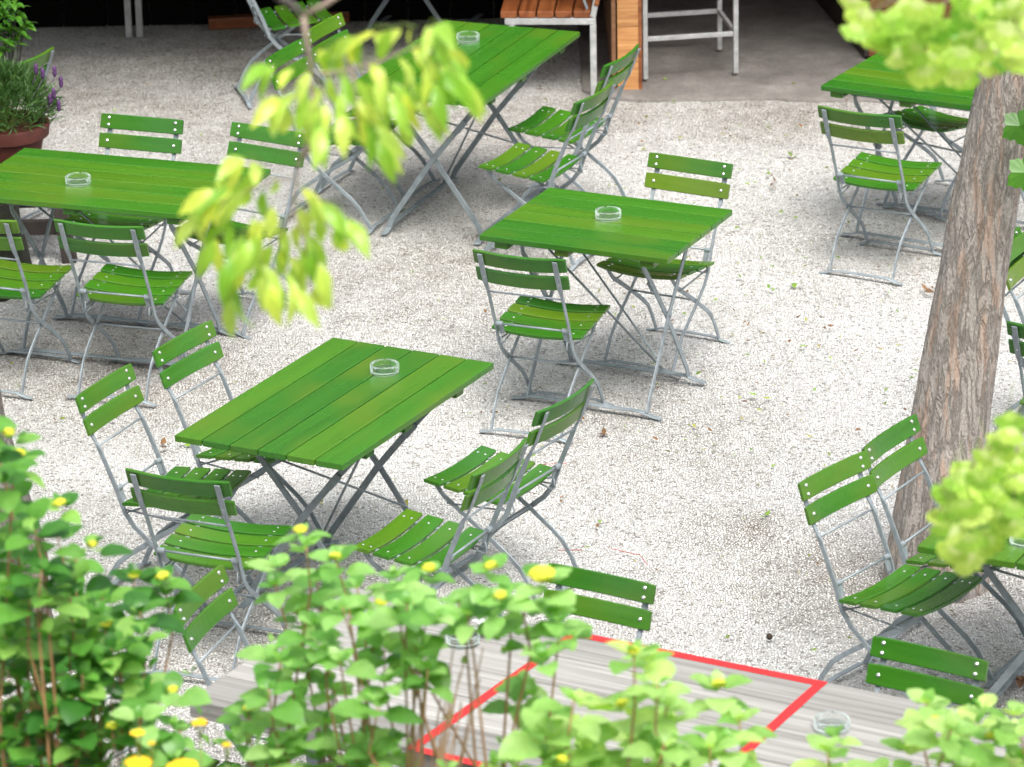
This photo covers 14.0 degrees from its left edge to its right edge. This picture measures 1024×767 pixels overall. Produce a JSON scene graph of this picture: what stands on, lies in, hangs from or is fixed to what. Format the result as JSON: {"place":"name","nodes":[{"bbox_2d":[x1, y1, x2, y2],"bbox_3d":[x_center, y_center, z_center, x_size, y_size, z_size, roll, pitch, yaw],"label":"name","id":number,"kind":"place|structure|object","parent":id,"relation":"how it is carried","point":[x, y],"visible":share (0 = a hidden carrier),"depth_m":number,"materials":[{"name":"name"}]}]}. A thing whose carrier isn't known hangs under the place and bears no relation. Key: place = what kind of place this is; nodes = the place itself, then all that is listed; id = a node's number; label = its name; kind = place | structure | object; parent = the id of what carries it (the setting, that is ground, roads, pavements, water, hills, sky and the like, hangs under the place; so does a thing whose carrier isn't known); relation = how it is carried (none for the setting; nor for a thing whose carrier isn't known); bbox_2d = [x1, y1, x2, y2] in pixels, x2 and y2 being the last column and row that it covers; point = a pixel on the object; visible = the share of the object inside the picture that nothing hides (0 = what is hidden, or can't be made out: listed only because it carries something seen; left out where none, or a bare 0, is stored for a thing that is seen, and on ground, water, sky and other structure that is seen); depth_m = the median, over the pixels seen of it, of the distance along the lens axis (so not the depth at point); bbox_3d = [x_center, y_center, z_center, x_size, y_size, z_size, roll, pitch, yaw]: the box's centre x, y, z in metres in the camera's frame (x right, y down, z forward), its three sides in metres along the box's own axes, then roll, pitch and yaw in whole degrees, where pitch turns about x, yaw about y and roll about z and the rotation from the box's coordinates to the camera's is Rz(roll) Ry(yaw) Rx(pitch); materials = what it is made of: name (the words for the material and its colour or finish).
{"place":"outdoors","nodes":[
{"label":"outdoors","id":0,"kind":"place"},
{"bbox_2d":[0,0,1023,766],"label":"ground","id":1,"kind":"structure","parent":0,"point":[678,522],"depth_m":18.01,"materials":[{"name":"grey gravel"}]},
{"bbox_2d":[0,163,31,301],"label":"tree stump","id":2,"kind":"object","parent":1,"relation":"on","point":[24,254],"visible":0.15,"depth_m":18.88,"materials":[{"name":"brown wood"}]},
{"bbox_2d":[0,0,36,107],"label":"leafy shrub","id":3,"kind":"object","parent":1,"relation":"on","point":[10,29],"visible":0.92,"depth_m":20.85,"materials":[{"name":"green plant"}]},
{"bbox_2d":[16,47,53,219],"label":"folding chair","id":4,"kind":"object","parent":1,"relation":"on","point":[43,58],"visible":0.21,"depth_m":19.83,"materials":[{"name":"wood"}]},
{"bbox_2d":[0,220,80,399],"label":"folding chair","id":5,"kind":"object","parent":1,"relation":"on","point":[25,281],"visible":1,"depth_m":17.79,"materials":[{"name":"wood"}]},
{"bbox_2d":[19,205,77,263],"bbox_3d":[-2.356,-0.807,19.529,0.666,0.376,0.524,-1,20,0],"label":"dark stool","id":6,"kind":"object","parent":1,"relation":"on","point":[36,226],"visible":0.07,"depth_m":19.32,"materials":[{"name":"brown wood"}]},
{"bbox_2d":[0,109,49,162],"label":"terracotta pot","id":7,"kind":"object","parent":6,"relation":"on","point":[13,142],"visible":0.55,"depth_m":19.26,"materials":[{"name":"brown ceramic"}]},
{"bbox_2d":[0,56,66,134],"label":"lavender plant","id":8,"kind":"object","parent":7,"relation":"in","point":[15,82],"visible":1,"depth_m":19.24,"materials":[{"name":"green plant"}]},
{"bbox_2d":[53,219,192,406],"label":"folding chair","id":9,"kind":"object","parent":1,"relation":"on","point":[112,283],"visible":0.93,"depth_m":17.61,"materials":[{"name":"wood"}]},
{"bbox_2d":[63,113,189,325],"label":"folding chair","id":10,"kind":"object","parent":1,"relation":"on","point":[109,139],"visible":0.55,"depth_m":18.73,"materials":[{"name":"wood"}]},
{"bbox_2d":[0,148,270,365],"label":"garden table","id":11,"kind":"object","parent":1,"relation":"on","point":[136,186],"visible":0.69,"depth_m":18.05,"materials":[{"name":"wood"}]},
{"bbox_2d":[65,172,90,186],"bbox_3d":[-1.871,-0.879,18.002,0.111,0.036,0.111,3,21,11],"label":"ashtray","id":12,"kind":"object","parent":11,"relation":"on","point":[77,179],"visible":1,"depth_m":17.97,"materials":[{"name":"clear glass"}]},
{"bbox_2d":[30,630,240,766],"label":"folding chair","id":13,"kind":"object","parent":1,"relation":"on","point":[60,666],"visible":0.05,"depth_m":13.21,"materials":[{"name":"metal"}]},
{"bbox_2d":[74,363,254,607],"bbox_3d":[-1.292,0.398,15.563,0.538,0.807,0.410,8,22,24],"label":"folding chair","id":14,"kind":"object","parent":1,"relation":"on","point":[97,419],"visible":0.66,"depth_m":15.56,"materials":[{"name":"wood"}]},
{"bbox_2d":[125,468,291,680],"bbox_3d":[-1.074,0.618,14.954,0.410,0.807,0.538,7,22,21],"label":"folding chair","id":15,"kind":"object","parent":1,"relation":"on","point":[201,538],"visible":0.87,"depth_m":14.90,"materials":[{"name":"wood"}]},
{"bbox_2d":[152,320,325,571],"bbox_3d":[-1.043,0.233,15.998,0.538,0.807,0.410,10,23,28],"label":"folding chair","id":16,"kind":"object","parent":1,"relation":"on","point":[183,368],"visible":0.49,"depth_m":15.96,"materials":[{"name":"wood"}]},
{"bbox_2d":[175,122,305,339],"bbox_3d":[-1.196,-0.685,18.496,0.410,0.807,0.538,11,23,29],"label":"folding chair","id":17,"kind":"object","parent":1,"relation":"on","point":[239,130],"visible":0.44,"depth_m":18.53,"materials":[{"name":"wood"}]},
{"bbox_2d":[0,0,486,679],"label":"lime tree","id":18,"kind":"object","parent":1,"relation":"on","point":[380,140],"visible":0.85,"depth_m":7.70,"materials":[{"name":"green plant"}]},
{"bbox_2d":[171,564,341,766],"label":"folding chair","id":19,"kind":"object","parent":1,"relation":"on","point":[210,616],"visible":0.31,"depth_m":13.71,"materials":[{"name":"wood"}]},
{"bbox_2d":[208,11,349,29],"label":"timber sill","id":20,"kind":"structure","parent":1,"relation":"on","point":[231,21],"depth_m":23.16,"materials":[{"name":"brown wood"}]},
{"bbox_2d":[234,0,337,108],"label":"folding chair","id":21,"kind":"object","parent":1,"relation":"on","point":[270,19],"visible":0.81,"depth_m":21.82,"materials":[{"name":"metal"}]},
{"bbox_2d":[0,0,575,36],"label":"pavilion","id":22,"kind":"structure","parent":1,"relation":"on","point":[127,14],"depth_m":23.24,"materials":[{"name":"fabric"}]},
{"bbox_2d":[264,38,404,234],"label":"folding chair","id":23,"kind":"object","parent":1,"relation":"on","point":[289,52],"visible":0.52,"depth_m":19.79,"materials":[{"name":"metal"}]},
{"bbox_2d":[175,337,493,608],"bbox_3d":[-0.639,0.406,15.585,0.700,0.749,1.162,9,23,26],"label":"garden table","id":24,"kind":"object","parent":1,"relation":"on","point":[333,403],"visible":0.91,"depth_m":15.41,"materials":[{"name":"wood"}]},
{"bbox_2d":[370,359,398,376],"bbox_3d":[-0.479,-0.059,15.700,0.111,0.036,0.111,1,20,5],"label":"ashtray","id":25,"kind":"object","parent":24,"relation":"on","point":[383,368],"visible":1,"depth_m":15.68,"materials":[{"name":"clear glass"}]},
{"bbox_2d":[302,13,439,202],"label":"folding chair","id":26,"kind":"object","parent":1,"relation":"on","point":[318,31],"visible":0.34,"depth_m":20.26,"materials":[{"name":"wood"}]},
{"bbox_2d":[366,0,493,31],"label":"garden table","id":27,"kind":"object","parent":1,"relation":"on","point":[371,24],"visible":0.39,"depth_m":22.95,"materials":[{"name":"metal"}]},
{"bbox_2d":[355,438,527,616],"bbox_3d":[-0.251,0.599,14.961,0.538,0.807,0.410,9,23,26],"label":"folding chair","id":28,"kind":"object","parent":1,"relation":"on","point":[507,467],"visible":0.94,"depth_m":14.94,"materials":[{"name":"wood"}]},
{"bbox_2d":[351,20,579,244],"bbox_3d":[-0.223,-1.178,19.860,0.700,0.749,1.273,7,22,20],"label":"garden table","id":29,"kind":"object","parent":1,"relation":"on","point":[501,58],"visible":0.75,"depth_m":19.77,"materials":[{"name":"wood"}]},
{"bbox_2d":[456,31,479,43],"bbox_3d":[-0.211,-1.662,20.037,0.111,0.036,0.111,2,21,9],"label":"ashtray","id":30,"kind":"object","parent":29,"relation":"on","point":[467,37],"visible":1,"depth_m":20.00,"materials":[{"name":"clear glass"}]},
{"bbox_2d":[424,378,594,598],"bbox_3d":[-0.003,0.380,15.543,0.538,0.807,0.410,11,24,30],"label":"folding chair","id":31,"kind":"object","parent":1,"relation":"on","point":[456,477],"visible":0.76,"depth_m":15.49,"materials":[{"name":"wood"}]},
{"bbox_2d":[2,60,1017,763],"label":"leaf litter","id":32,"kind":"object","parent":1,"relation":"on","point":[928,290],"visible":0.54,"depth_m":18.22,"materials":[{"name":"brown plant"}]},
{"bbox_2d":[472,249,613,443],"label":"folding chair","id":33,"kind":"object","parent":1,"relation":"on","point":[530,316],"visible":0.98,"depth_m":17.13,"materials":[{"name":"wood"}]},
{"bbox_2d":[478,80,615,270],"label":"folding chair","id":34,"kind":"object","parent":1,"relation":"on","point":[524,166],"visible":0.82,"depth_m":19.19,"materials":[{"name":"wood"}]},
{"bbox_2d":[500,0,599,97],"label":"wooden bench","id":35,"kind":"object","parent":1,"relation":"on","point":[584,12],"visible":0.88,"depth_m":21.63,"materials":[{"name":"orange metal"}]},
{"bbox_2d":[508,44,640,210],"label":"folding chair","id":36,"kind":"object","parent":1,"relation":"on","point":[550,128],"visible":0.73,"depth_m":19.77,"materials":[{"name":"wood"}]},
{"bbox_2d":[543,563,656,642],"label":"folding chair","id":37,"kind":"object","parent":1,"relation":"on","point":[643,593],"visible":0.2,"depth_m":13.69,"materials":[{"name":"wood"}]},
{"bbox_2d":[479,187,731,420],"bbox_3d":[0.402,-0.321,17.499,0.845,0.749,0.700,8,22,24],"label":"garden table","id":38,"kind":"object","parent":1,"relation":"on","point":[647,233],"visible":0.91,"depth_m":17.35,"materials":[{"name":"wood"}]},
{"bbox_2d":[595,206,621,221],"bbox_3d":[0.402,-0.708,17.413,0.111,0.036,0.111,-3,20,-4],"label":"ashtray","id":39,"kind":"object","parent":38,"relation":"on","point":[608,213],"visible":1,"depth_m":17.38,"materials":[{"name":"clear glass"}]},
{"bbox_2d":[190,588,1023,766],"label":"wooden table","id":40,"kind":"object","parent":1,"relation":"on","point":[790,706],"visible":0.33,"depth_m":12.91,"materials":[{"name":"wood"}]},
{"bbox_2d":[445,628,479,648],"bbox_3d":[-0.157,0.811,13.316,0.111,0.036,0.111,-1,20,0],"label":"ashtray","id":41,"kind":"object","parent":40,"relation":"on","point":[458,645],"visible":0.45,"depth_m":13.28,"materials":[{"name":"clear glass"}]},
{"bbox_2d":[814,711,849,734],"bbox_3d":[0.970,1.031,12.659,0.111,0.036,0.111,3,21,12],"label":"ashtray","id":42,"kind":"object","parent":40,"relation":"on","point":[823,719],"visible":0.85,"depth_m":12.68,"materials":[{"name":"clear glass"}]},
{"bbox_2d":[611,548,646,564],"bbox_3d":[0.463,0.654,15.902,0.048,0.003,0.217,-16,25,-35],"label":"twig","id":43,"kind":"object","parent":1,"relation":"on","point":[630,553],"visible":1,"depth_m":15.92,"materials":[{"name":"grey wood"}]},
{"bbox_2d":[596,152,732,376],"bbox_3d":[0.661,-0.519,17.945,0.410,0.807,0.538,10,23,28],"label":"folding chair","id":44,"kind":"object","parent":1,"relation":"on","point":[655,180],"visible":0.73,"depth_m":17.96,"materials":[{"name":"wood"}]},
{"bbox_2d":[766,633,772,639],"bbox_3d":[0.934,0.919,15.152,0.023,0.024,0.023,-1,20,0],"label":"seed case","id":45,"kind":"object","parent":1,"relation":"on","point":[769,636],"visible":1,"depth_m":15.14,"materials":[{"name":"plant"}]},
{"bbox_2d":[818,105,941,285],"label":"folding chair","id":46,"kind":"object","parent":1,"relation":"on","point":[869,171],"visible":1,"depth_m":18.92,"materials":[{"name":"wood"}]},
{"bbox_2d":[797,451,981,707],"bbox_3d":[1.312,0.719,14.549,0.538,0.807,0.410,15,26,37],"label":"folding chair","id":47,"kind":"object","parent":1,"relation":"on","point":[905,589],"visible":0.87,"depth_m":14.53,"materials":[{"name":"wood"}]},
{"bbox_2d":[876,105,967,220],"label":"folding chair","id":48,"kind":"object","parent":1,"relation":"on","point":[941,123],"visible":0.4,"depth_m":19.84,"materials":[{"name":"metal"}]},
{"bbox_2d":[821,53,1023,246],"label":"garden table","id":49,"kind":"object","parent":1,"relation":"on","point":[874,77],"visible":0.5,"depth_m":19.23,"materials":[{"name":"wood"}]},
{"bbox_2d":[865,636,988,708],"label":"folding chair","id":50,"kind":"object","parent":1,"relation":"on","point":[881,673],"visible":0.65,"depth_m":13.10,"materials":[{"name":"wood"}]},
{"bbox_2d":[839,0,1023,603],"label":"ginkgo tree","id":51,"kind":"object","parent":1,"relation":"on","point":[969,460],"visible":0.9,"depth_m":14.96,"materials":[{"name":"green plant"}]},
{"bbox_2d":[1002,109,1023,191],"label":"climbing vine","id":52,"kind":"object","parent":51,"relation":"attached to","point":[1013,128],"visible":1,"depth_m":14.73,"materials":[{"name":"green plant"}]},
{"bbox_2d":[861,414,1023,687],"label":"folding chair","id":53,"kind":"object","parent":1,"relation":"on","point":[892,464],"visible":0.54,"depth_m":14.86,"materials":[{"name":"wood"}]},
{"bbox_2d":[917,474,1023,712],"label":"garden table","id":54,"kind":"object","parent":1,"relation":"on","point":[1009,555],"visible":0.35,"depth_m":14.18,"materials":[{"name":"wood"}]},
{"bbox_2d":[1009,537,1023,548],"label":"ashtray","id":55,"kind":"object","parent":54,"relation":"on","point":[1018,543],"visible":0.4,"depth_m":13.97,"materials":[{"name":"clear glass"}]},
{"bbox_2d":[993,226,1023,431],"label":"folding chair","id":56,"kind":"object","parent":1,"relation":"on","point":[1017,232],"visible":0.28,"depth_m":16.93,"materials":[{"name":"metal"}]},
{"bbox_2d":[1006,232,1023,415],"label":"folding chair","id":57,"kind":"object","parent":1,"relation":"on","point":[1015,273],"visible":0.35,"depth_m":16.85,"materials":[{"name":"wood"}]},
{"bbox_2d":[1006,321,1023,405],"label":"folding chair","id":58,"kind":"object","parent":1,"relation":"on","point":[1015,330],"visible":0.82,"depth_m":15.98,"materials":[{"name":"wood"}]},
{"bbox_2d":[1012,675,1023,688],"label":"dry leaf","id":59,"kind":"object","parent":1,"relation":"on","point":[1020,681],"visible":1,"depth_m":14.72,"materials":[{"name":"brown plant"}]},
{"bbox_2d":[577,0,923,105],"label":"paved floor","id":60,"kind":"structure","parent":0,"point":[783,45],"depth_m":22.41,"materials":[{"name":"concrete"}]},
{"bbox_2d":[603,0,641,89],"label":"plank partition","id":61,"kind":"object","parent":60,"relation":"on","point":[629,25],"visible":0.77,"depth_m":21.75,"materials":[{"name":"brown wood"}]},
{"bbox_2d":[642,0,737,78],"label":"bar table","id":62,"kind":"object","parent":60,"relation":"on","point":[719,34],"visible":0.78,"depth_m":21.95,"materials":[{"name":"grey metal"}]},
{"bbox_2d":[816,0,968,56],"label":"wooden planter","id":63,"kind":"object","parent":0,"point":[834,10],"visible":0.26,"depth_m":22.33,"materials":[{"name":"wood"}]},
{"bbox_3d":[0.043,2.129,10.163,7.000,1.240,1.620,-1,20,0],"label":"raised bed","id":64,"kind":"object","parent":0,"visible":0},
{"bbox_2d":[0,416,222,766],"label":"hydrangea shrub","id":65,"kind":"object","parent":64,"relation":"on","point":[77,624],"visible":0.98,"depth_m":9.99,"materials":[{"name":"green plant"}]},
{"bbox_2d":[124,718,231,766],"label":"yarrow plant","id":66,"kind":"object","parent":64,"relation":"on","point":[138,760],"visible":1,"depth_m":9.46,"materials":[{"name":"yellow plant"}]},
{"bbox_2d":[109,523,391,766],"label":"hydrangea shrub","id":67,"kind":"object","parent":64,"relation":"on","point":[280,748],"visible":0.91,"depth_m":9.95,"materials":[{"name":"green plant"}]},
{"bbox_2d":[405,626,483,766],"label":"dry stalks","id":68,"kind":"object","parent":64,"relation":"on","point":[413,741],"visible":0.74,"depth_m":9.87,"materials":[{"name":"beige plant"}]},
{"bbox_2d":[330,553,592,766],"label":"hydrangea shrub","id":69,"kind":"object","parent":64,"relation":"on","point":[415,602],"visible":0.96,"depth_m":9.73,"materials":[{"name":"green plant"}]},
{"bbox_2d":[479,639,776,766],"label":"hydrangea shrub","id":70,"kind":"object","parent":64,"relation":"on","point":[545,738],"visible":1,"depth_m":9.49,"materials":[{"name":"green plant"}]},
{"bbox_2d":[791,688,1023,766],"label":"hydrangea shrub","id":71,"kind":"object","parent":64,"relation":"on","point":[923,725],"visible":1,"depth_m":9.72,"materials":[{"name":"green plant"}]}
]}

